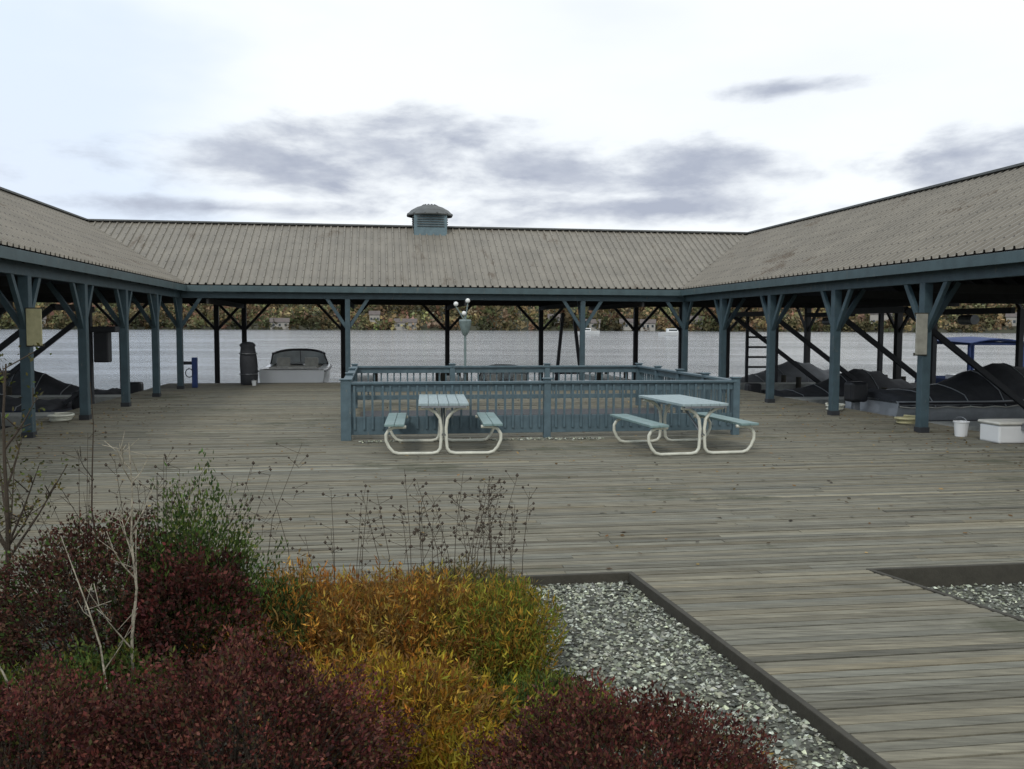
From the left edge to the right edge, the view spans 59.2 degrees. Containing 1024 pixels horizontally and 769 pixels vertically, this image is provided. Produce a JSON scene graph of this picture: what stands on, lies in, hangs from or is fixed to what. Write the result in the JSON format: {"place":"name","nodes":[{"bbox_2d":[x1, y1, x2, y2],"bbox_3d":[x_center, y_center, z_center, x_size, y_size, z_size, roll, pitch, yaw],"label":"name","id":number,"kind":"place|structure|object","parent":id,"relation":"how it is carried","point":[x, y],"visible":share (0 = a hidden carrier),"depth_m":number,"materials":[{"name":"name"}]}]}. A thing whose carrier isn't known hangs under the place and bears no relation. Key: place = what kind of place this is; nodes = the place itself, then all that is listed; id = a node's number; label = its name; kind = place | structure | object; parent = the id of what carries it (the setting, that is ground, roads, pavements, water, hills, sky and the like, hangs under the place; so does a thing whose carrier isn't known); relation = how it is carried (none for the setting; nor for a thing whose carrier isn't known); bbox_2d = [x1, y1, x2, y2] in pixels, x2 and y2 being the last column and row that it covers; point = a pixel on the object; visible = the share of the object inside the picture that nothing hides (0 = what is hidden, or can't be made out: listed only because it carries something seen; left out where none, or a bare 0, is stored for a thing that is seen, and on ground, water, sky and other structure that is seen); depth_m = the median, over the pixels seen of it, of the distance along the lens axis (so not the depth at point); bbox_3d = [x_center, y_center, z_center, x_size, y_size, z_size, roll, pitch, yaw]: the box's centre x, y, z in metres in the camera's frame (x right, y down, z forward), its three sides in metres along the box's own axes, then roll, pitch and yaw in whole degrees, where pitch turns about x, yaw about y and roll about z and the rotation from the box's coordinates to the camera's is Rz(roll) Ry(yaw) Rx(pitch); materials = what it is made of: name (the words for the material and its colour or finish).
{"place":"outdoors","nodes":[
{"label":"outdoors","id":0,"kind":"place"},
{"bbox_2d":[0,329,1015,389],"bbox_3d":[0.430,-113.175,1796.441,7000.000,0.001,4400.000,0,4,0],"label":"lake water","id":1,"kind":"structure","parent":0,"point":[423,348],"depth_m":102.47,"materials":[{"name":"grey liquid"}]},
{"bbox_2d":[0,301,12,428],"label":"boat lift","id":2,"kind":"object","parent":1,"relation":"in","point":[2,310],"visible":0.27,"depth_m":18.07,"materials":[{"name":"metal"}]},
{"bbox_2d":[1,412,53,425],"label":"finger pier","id":3,"kind":"structure","parent":1,"relation":"in","point":[12,417],"depth_m":19.11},
{"bbox_2d":[0,391,79,412],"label":"motorboat","id":4,"kind":"object","parent":1,"relation":"on","point":[54,405],"visible":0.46,"depth_m":21.54,"materials":[{"name":"black fabric"}]},
{"bbox_2d":[0,304,94,384],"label":"boat lift","id":5,"kind":"object","parent":1,"relation":"in","point":[13,337],"visible":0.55,"depth_m":23.12,"materials":[{"name":"metal"}]},
{"bbox_2d":[6,386,120,403],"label":"finger pier","id":6,"kind":"structure","parent":1,"relation":"in","point":[99,398],"depth_m":24.35,"materials":[{"name":"grey wood"}]},
{"bbox_2d":[0,370,143,394],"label":"motorboat","id":7,"kind":"object","parent":1,"relation":"on","point":[47,384],"visible":0.26,"depth_m":26.39,"materials":[{"name":"black fabric"}]},
{"bbox_2d":[258,348,331,382],"bbox_3d":[-7.881,-0.432,33.181,2.430,1.745,6.008,0,4,-8],"label":"motorboat","id":8,"kind":"object","parent":1,"relation":"on","point":[286,366],"visible":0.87,"depth_m":32.03,"materials":[{"name":"white plastic"}]},
{"bbox_2d":[344,372,377,381],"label":"finger pier","id":9,"kind":"structure","parent":1,"relation":"in","point":[364,378],"depth_m":32.77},
{"bbox_2d":[436,373,467,380],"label":"finger pier","id":10,"kind":"structure","parent":1,"relation":"in","point":[442,376],"depth_m":33.27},
{"bbox_2d":[475,364,530,380],"bbox_3d":[-0.231,0.164,34.110,2.280,1.775,5.608,0,4,-8],"label":"motorboat","id":11,"kind":"object","parent":1,"relation":"on","point":[499,376],"visible":0.19,"depth_m":34.93,"materials":[{"name":"black plastic"}]},
{"bbox_2d":[554,313,578,380],"bbox_3d":[2.098,-0.672,33.031,1.349,3.913,0.110,0,4,-8],"label":"boat lift","id":12,"kind":"object","parent":1,"relation":"in","point":[560,341],"visible":0.33,"depth_m":32.92,"materials":[{"name":"metal"}]},
{"bbox_2d":[578,328,599,333],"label":"motor cruiser","id":13,"kind":"object","parent":1,"relation":"on","point":[588,331],"visible":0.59,"depth_m":328.49,"materials":[{"name":"white plastic"}]},
{"bbox_2d":[585,372,630,379],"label":"finger pier","id":14,"kind":"structure","parent":1,"relation":"in","point":[598,375],"depth_m":34.44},
{"bbox_2d":[658,329,677,335],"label":"motor cruiser","id":15,"kind":"object","parent":1,"relation":"on","point":[671,332],"visible":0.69,"depth_m":298.28,"materials":[{"name":"white plastic"}]},
{"bbox_2d":[697,361,840,381],"bbox_3d":[9.823,0.201,33.432,6.427,2.163,2.413,0,4,-8],"label":"motorboat","id":16,"kind":"object","parent":1,"relation":"on","point":[790,371],"visible":0.17,"depth_m":32.78,"materials":[{"name":"black fabric"}]},
{"bbox_2d":[740,375,905,389],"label":"finger pier","id":17,"kind":"structure","parent":1,"relation":"in","point":[784,384],"depth_m":30.88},
{"bbox_2d":[745,316,778,381],"bbox_3d":[8.805,-1.247,31.767,1.190,2.340,0.090,0,4,-8],"label":"dock ladder","id":18,"kind":"object","parent":17,"relation":"on","point":[747,346],"visible":0.59,"depth_m":31.71,"materials":[{"name":"metal"}]},
{"bbox_2d":[744,369,916,407],"bbox_3d":[10.293,0.586,28.259,6.228,2.166,2.413,0,4,-8],"label":"motorboat","id":19,"kind":"object","parent":1,"relation":"on","point":[876,379],"visible":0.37,"depth_m":27.67,"materials":[{"name":"black"}]},
{"bbox_2d":[730,311,937,388],"bbox_3d":[9.864,-0.077,28.152,5.315,4.400,3.030,0,4,-8],"label":"boat lift","id":20,"kind":"object","parent":1,"relation":"in","point":[812,346],"visible":0.28,"depth_m":28.10,"materials":[{"name":"metal"}]},
{"bbox_2d":[785,387,886,406],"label":"finger pier","id":21,"kind":"structure","parent":1,"relation":"in","point":[821,400],"depth_m":24.32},
{"bbox_2d":[844,363,1023,419],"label":"motorboat","id":22,"kind":"object","parent":1,"relation":"on","point":[971,395],"visible":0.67,"depth_m":20.87,"materials":[{"name":"black fabric"}]},
{"bbox_2d":[845,306,1023,420],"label":"boat lift","id":23,"kind":"object","parent":1,"relation":"in","point":[969,360],"visible":0.58,"depth_m":21.37,"materials":[{"name":"metal"}]},
{"bbox_2d":[929,421,980,431],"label":"finger pier","id":24,"kind":"structure","parent":1,"relation":"in","point":[974,425],"depth_m":18.18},
{"bbox_2d":[915,336,1023,382],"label":"pontoon boat","id":25,"kind":"object","parent":1,"relation":"on","point":[971,342],"visible":0.12,"depth_m":29.06,"materials":[{"name":"blue fabric"}]},
{"bbox_2d":[0,583,1023,768],"bbox_3d":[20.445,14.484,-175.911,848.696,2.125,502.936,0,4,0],"label":"ground","id":26,"kind":"structure","parent":0,"point":[739,681],"depth_m":5.30,"materials":[{"name":"grey gravel"}]},
{"bbox_2d":[0,645,36,743],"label":"green shrub","id":27,"kind":"object","parent":26,"relation":"on","point":[6,670],"visible":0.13,"depth_m":4.43,"materials":[{"name":"green plant"}]},
{"bbox_2d":[0,549,42,670],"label":"green shrub","id":28,"kind":"object","parent":26,"relation":"on","point":[17,603],"visible":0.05,"depth_m":5.36,"materials":[{"name":"green plant"}]},
{"bbox_2d":[0,667,42,752],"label":"bare sapling","id":29,"kind":"object","parent":26,"relation":"on","point":[4,675],"visible":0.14,"depth_m":3.99,"materials":[{"name":"grey plant"}]},
{"bbox_2d":[0,342,78,659],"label":"young tree","id":30,"kind":"object","parent":26,"relation":"on","point":[8,514],"visible":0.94,"depth_m":5.21,"materials":[{"name":"brown plant"}]},
{"bbox_2d":[62,383,102,636],"bbox_3d":[-2.708,0.790,5.685,0.197,1.621,0.406,-1,4,-17],"label":"bare sapling","id":31,"kind":"object","parent":26,"relation":"on","point":[91,475],"visible":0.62,"depth_m":5.66,"materials":[{"name":"brown plant"}]},
{"bbox_2d":[62,430,107,635],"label":"seed head plant","id":32,"kind":"object","parent":26,"relation":"on","point":[88,481],"visible":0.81,"depth_m":5.26,"materials":[{"name":"brown plant"}]},
{"bbox_2d":[61,536,133,716],"bbox_3d":[-1.907,1.212,4.179,0.505,0.983,0.132,2,4,30],"label":"bare sapling","id":33,"kind":"object","parent":26,"relation":"on","point":[99,643],"visible":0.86,"depth_m":4.17,"materials":[{"name":"grey plant"}]},
{"bbox_2d":[0,502,209,697],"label":"barberry shrub","id":34,"kind":"object","parent":26,"relation":"on","point":[16,622],"visible":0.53,"depth_m":4.73,"materials":[{"name":"red plant"}]},
{"bbox_2d":[0,647,227,768],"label":"barberry shrub","id":35,"kind":"object","parent":26,"relation":"on","point":[60,711],"visible":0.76,"depth_m":3.30,"materials":[{"name":"red plant"}]},
{"bbox_2d":[0,635,227,768],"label":"green shrub","id":36,"kind":"object","parent":26,"relation":"on","point":[93,661],"visible":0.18,"depth_m":4.26,"materials":[{"name":"green plant"}]},
{"bbox_2d":[85,431,154,696],"bbox_3d":[-1.858,0.957,4.320,0.265,1.471,0.302,0,4,0],"label":"bare sapling","id":37,"kind":"object","parent":26,"relation":"on","point":[131,551],"visible":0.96,"depth_m":4.30,"materials":[{"name":"beige plant"}]},
{"bbox_2d":[0,442,308,652],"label":"seed head plant","id":38,"kind":"object","parent":26,"relation":"on","point":[160,495],"visible":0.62,"depth_m":5.39,"materials":[{"name":"brown plant"}]},
{"bbox_2d":[104,532,277,690],"bbox_3d":[-1.703,1.271,4.811,0.904,0.978,0.868,0,4,0],"label":"barberry shrub","id":39,"kind":"object","parent":26,"relation":"on","point":[204,579],"visible":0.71,"depth_m":4.64,"materials":[{"name":"red plant"}]},
{"bbox_2d":[5,611,425,768],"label":"barberry shrub","id":40,"kind":"object","parent":26,"relation":"on","point":[215,685],"visible":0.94,"depth_m":3.30,"materials":[{"name":"red plant"}]},
{"bbox_2d":[89,449,344,700],"bbox_3d":[-1.611,1.067,5.006,1.407,1.360,1.027,2,4,26],"label":"green shrub","id":41,"kind":"object","parent":26,"relation":"on","point":[201,530],"visible":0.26,"depth_m":4.95,"materials":[{"name":"green plant"}]},
{"bbox_2d":[0,590,504,768],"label":"leaf mulch","id":42,"kind":"object","parent":26,"relation":"on","point":[58,648],"depth_m":5.49,"materials":[{"name":"brown plant"}]},
{"bbox_2d":[182,548,446,683],"bbox_3d":[-1.173,1.326,5.117,1.482,0.724,1.351,-2,4,-30],"label":"feathery shrub","id":43,"kind":"object","parent":26,"relation":"on","point":[319,584],"visible":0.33,"depth_m":4.91,"materials":[{"name":"orange plant"}]},
{"bbox_2d":[258,489,447,605],"bbox_3d":[-1.020,1.132,5.652,1.192,0.956,0.377,1,4,15],"label":"seed head plant","id":44,"kind":"object","parent":26,"relation":"on","point":[337,547],"visible":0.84,"depth_m":5.64,"materials":[{"name":"brown plant"}]},
{"bbox_2d":[258,634,531,768],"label":"feathery shrub","id":45,"kind":"object","parent":26,"relation":"on","point":[439,693],"visible":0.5,"depth_m":4.12,"materials":[{"name":"yellow plant"}]},
{"bbox_2d":[278,555,518,697],"bbox_3d":[-0.620,1.340,5.091,1.413,0.693,1.434,0,4,0],"label":"feathery shrub","id":46,"kind":"object","parent":26,"relation":"on","point":[433,592],"visible":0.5,"depth_m":4.88,"materials":[{"name":"yellow plant"}]},
{"bbox_2d":[355,469,528,600],"bbox_3d":[-0.434,1.073,5.522,1.046,1.093,0.655,-2,4,-27],"label":"seed head plant","id":47,"kind":"object","parent":26,"relation":"on","point":[422,540],"visible":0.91,"depth_m":5.46,"materials":[{"name":"brown plant"}]},
{"bbox_2d":[361,708,537,768],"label":"feathery shrub","id":48,"kind":"object","parent":26,"relation":"on","point":[448,760],"visible":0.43,"depth_m":3.75,"materials":[{"name":"yellow plant"}]},
{"bbox_2d":[381,552,546,613],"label":"feathery shrub","id":49,"kind":"object","parent":26,"relation":"on","point":[466,573],"visible":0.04,"depth_m":5.89,"materials":[{"name":"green plant"}]},
{"bbox_2d":[409,476,536,605],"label":"seed head plant","id":50,"kind":"object","parent":26,"relation":"on","point":[483,526],"visible":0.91,"depth_m":5.60,"materials":[{"name":"brown plant"}]},
{"bbox_2d":[409,568,574,692],"bbox_3d":[-0.126,1.359,5.019,0.930,0.654,1.154,0,4,0],"label":"feathery shrub","id":51,"kind":"object","parent":26,"relation":"on","point":[531,640],"visible":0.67,"depth_m":4.86,"materials":[{"name":"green plant"}]},
{"bbox_2d":[442,658,631,759],"bbox_3d":[0.118,1.562,4.327,0.960,0.362,0.939,0,4,0],"label":"feathery shrub","id":52,"kind":"object","parent":26,"relation":"on","point":[523,685],"visible":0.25,"depth_m":4.41,"materials":[{"name":"green plant"}]},
{"bbox_2d":[454,667,782,768],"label":"barberry shrub","id":53,"kind":"object","parent":26,"relation":"on","point":[555,752],"visible":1,"depth_m":3.38,"materials":[{"name":"red plant"}]},
{"bbox_2d":[660,740,796,768],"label":"feathery shrub","id":54,"kind":"object","parent":26,"relation":"on","point":[783,767],"visible":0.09,"depth_m":4.09,"materials":[{"name":"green plant"}]},
{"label":"deck joists","id":55,"kind":"structure","parent":26,"relation":"on","visible":0},
{"bbox_2d":[0,382,1023,768],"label":"deck","id":56,"kind":"structure","parent":55,"relation":"on","point":[818,616],"depth_m":9.24,"materials":[{"name":"grey wood"}]},
{"bbox_2d":[47,412,74,420],"bbox_3d":[-8.843,0.637,17.692,0.486,0.162,0.481,2,4,28],"label":"rope coil","id":57,"kind":"object","parent":56,"relation":"on","point":[61,416],"visible":1,"depth_m":17.55,"materials":[{"name":"beige fabric"}]},
{"bbox_2d":[62,300,119,404],"bbox_3d":[-10.131,-0.793,21.621,1.294,2.582,0.400,0,4,-8],"label":"hoist","id":58,"kind":"object","parent":56,"relation":"on","point":[100,339],"visible":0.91,"depth_m":21.52,"materials":[{"name":"metal"}]},
{"bbox_2d":[184,357,197,387],"bbox_3d":[-9.815,-0.362,27.367,0.500,0.920,0.166,0,4,-8],"label":"hose stand","id":59,"kind":"object","parent":56,"relation":"on","point":[194,364],"visible":0.75,"depth_m":27.32,"materials":[{"name":"blue metal"}]},
{"bbox_2d":[239,342,257,384],"bbox_3d":[-8.419,-0.678,28.774,0.598,1.380,0.589,0,4,-8],"label":"wrapped bundle","id":60,"kind":"object","parent":56,"relation":"on","point":[248,373],"visible":0.99,"depth_m":28.56,"materials":[{"name":"grey fabric"}]},
{"bbox_2d":[384,394,502,454],"bbox_3d":[-1.080,0.603,14.047,1.736,0.772,1.760,0,4,-5],"label":"picnic table","id":61,"kind":"object","parent":56,"relation":"on","point":[445,402],"visible":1,"depth_m":13.36,"materials":[{"name":"metal"}]},
{"bbox_2d":[454,298,470,365],"bbox_3d":[-1.166,-0.761,21.368,0.403,2.555,0.277,-2,4,-31],"label":"lamp post","id":62,"kind":"object","parent":56,"relation":"on","point":[465,324],"visible":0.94,"depth_m":21.30,"materials":[{"name":"grey metal"}]},
{"bbox_2d":[359,436,603,442],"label":"loose gravel","id":63,"kind":"structure","parent":56,"relation":"on","point":[503,439],"depth_m":15.12,"materials":[{"name":"grey gravel"}]},
{"bbox_2d":[0,391,1020,571],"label":"fallen leaves","id":64,"kind":"object","parent":56,"relation":"on","point":[518,453],"visible":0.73,"depth_m":13.77,"materials":[{"name":"brown plant"}]},
{"bbox_2d":[0,162,1023,437],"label":"boathouse","id":65,"kind":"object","parent":56,"relation":"on","point":[934,252],"visible":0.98,"depth_m":26.82,"materials":[{"name":"grey paint"}]},
{"bbox_2d":[25,307,43,346],"bbox_3d":[-7.928,-0.951,14.959,0.280,0.650,0.045,0,4,-8],"label":"notice board","id":66,"kind":"object","parent":65,"relation":"attached to","point":[34,325],"visible":1,"depth_m":14.94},
{"bbox_2d":[913,313,927,355],"bbox_3d":[7.349,-0.902,16.184,0.260,0.770,0.045,0,4,-9],"label":"notice board","id":67,"kind":"object","parent":65,"relation":"attached to","point":[921,334],"visible":1,"depth_m":16.16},
{"bbox_2d":[1,562,1023,768],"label":"deck edging","id":68,"kind":"object","parent":56,"relation":"attached to","point":[842,739],"visible":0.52,"depth_m":6.36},
{"bbox_2d":[360,408,668,416],"bbox_3d":[0.100,0.631,18.683,6.400,0.128,1.240,0,4,-8],"label":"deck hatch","id":69,"kind":"object","parent":56,"relation":"on","point":[508,412],"visible":0.42,"depth_m":18.64,"materials":[{"name":"black wood"}]},
{"bbox_2d":[339,363,741,440],"bbox_3d":[0.148,0.205,18.361,6.955,1.025,6.155,0,4,-8],"label":"railing","id":70,"kind":"object","parent":56,"relation":"on","point":[704,384],"visible":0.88,"depth_m":15.56,"materials":[{"name":"blue paint"}]},
{"bbox_2d":[610,395,758,455],"bbox_3d":[2.649,0.612,14.129,1.736,0.772,1.760,-1,4,-13],"label":"picnic table","id":71,"kind":"object","parent":56,"relation":"on","point":[686,403],"visible":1,"depth_m":13.62,"materials":[{"name":"metal"}]},
{"bbox_2d":[825,402,844,409],"bbox_3d":[7.438,0.503,20.729,0.441,0.162,0.437,1,4,11],"label":"rope coil","id":72,"kind":"object","parent":56,"relation":"on","point":[841,406],"visible":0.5,"depth_m":20.62,"materials":[{"name":"beige fabric"}]},
{"bbox_2d":[894,415,914,423],"bbox_3d":[7.818,0.697,17.750,0.525,0.162,0.530,0,4,0],"label":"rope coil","id":73,"kind":"object","parent":56,"relation":"on","point":[907,419],"visible":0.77,"depth_m":17.63,"materials":[{"name":"beige fabric"}]},
{"bbox_2d":[953,417,969,436],"bbox_3d":[7.903,0.737,15.854,0.266,0.346,0.271,-1,4,-25],"label":"bucket","id":74,"kind":"object","parent":56,"relation":"on","point":[961,427],"visible":1,"depth_m":15.77,"materials":[{"name":"plastic"}]},
{"bbox_2d":[978,418,1023,443],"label":"dock box","id":75,"kind":"object","parent":56,"relation":"on","point":[1001,431],"visible":1,"depth_m":14.87,"materials":[{"name":"beige plastic"}]},
{"bbox_2d":[0,303,1023,332],"bbox_3d":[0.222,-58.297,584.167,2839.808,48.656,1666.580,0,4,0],"label":"hills","id":76,"kind":"structure","parent":0,"point":[940,329],"depth_m":614.14,"materials":[{"name":"plant"}]},
{"bbox_2d":[269,318,289,329],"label":"house","id":77,"kind":"structure","parent":76,"relation":"on","point":[282,322],"depth_m":599.72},
{"bbox_2d":[369,311,379,322],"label":"house","id":78,"kind":"structure","parent":76,"relation":"on","point":[374,314],"depth_m":629.21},
{"bbox_2d":[394,318,416,329],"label":"house","id":79,"kind":"structure","parent":76,"relation":"on","point":[398,322],"depth_m":613.74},
{"bbox_2d":[0,302,1023,332],"bbox_3d":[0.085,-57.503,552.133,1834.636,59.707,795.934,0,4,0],"label":"woods","id":80,"kind":"object","parent":76,"relation":"on","point":[708,321],"visible":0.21,"depth_m":618.50,"materials":[{"name":"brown plant"}]},
{"bbox_2d":[547,314,559,323],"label":"house","id":81,"kind":"structure","parent":76,"relation":"on","point":[557,318],"depth_m":629.83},
{"bbox_2d":[585,319,600,330],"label":"house","id":82,"kind":"structure","parent":76,"relation":"on","point":[591,323],"depth_m":615.34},
{"bbox_2d":[619,319,632,329],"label":"house","id":83,"kind":"structure","parent":76,"relation":"on","point":[625,326],"depth_m":614.93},
{"bbox_2d":[640,319,655,330],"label":"house","id":84,"kind":"structure","parent":76,"relation":"on","point":[650,323],"depth_m":611.96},
{"bbox_2d":[690,316,702,327],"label":"house","id":85,"kind":"structure","parent":76,"relation":"on","point":[696,318],"depth_m":614.02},
{"bbox_2d":[870,313,891,325],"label":"house","id":86,"kind":"structure","parent":76,"relation":"on","point":[874,317],"depth_m":593.86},
{"bbox_2d":[1005,312,1016,325],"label":"house","id":87,"kind":"structure","parent":76,"relation":"on","point":[1013,317],"depth_m":556.94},
{"bbox_2d":[0,0,1023,231],"label":"sky","id":88,"kind":"structure","parent":0,"point":[672,115],"materials":[{"name":"white"}]},
{"bbox_2d":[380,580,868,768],"bbox_3d":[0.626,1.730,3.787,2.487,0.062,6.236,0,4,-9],"label":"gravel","id":89,"kind":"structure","parent":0,"point":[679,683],"depth_m":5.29,"materials":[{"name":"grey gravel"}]},
{"bbox_2d":[928,582,1023,618],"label":"gravel","id":90,"kind":"structure","parent":0,"point":[982,593],"depth_m":6.94,"materials":[{"name":"grey gravel"}]}
]}

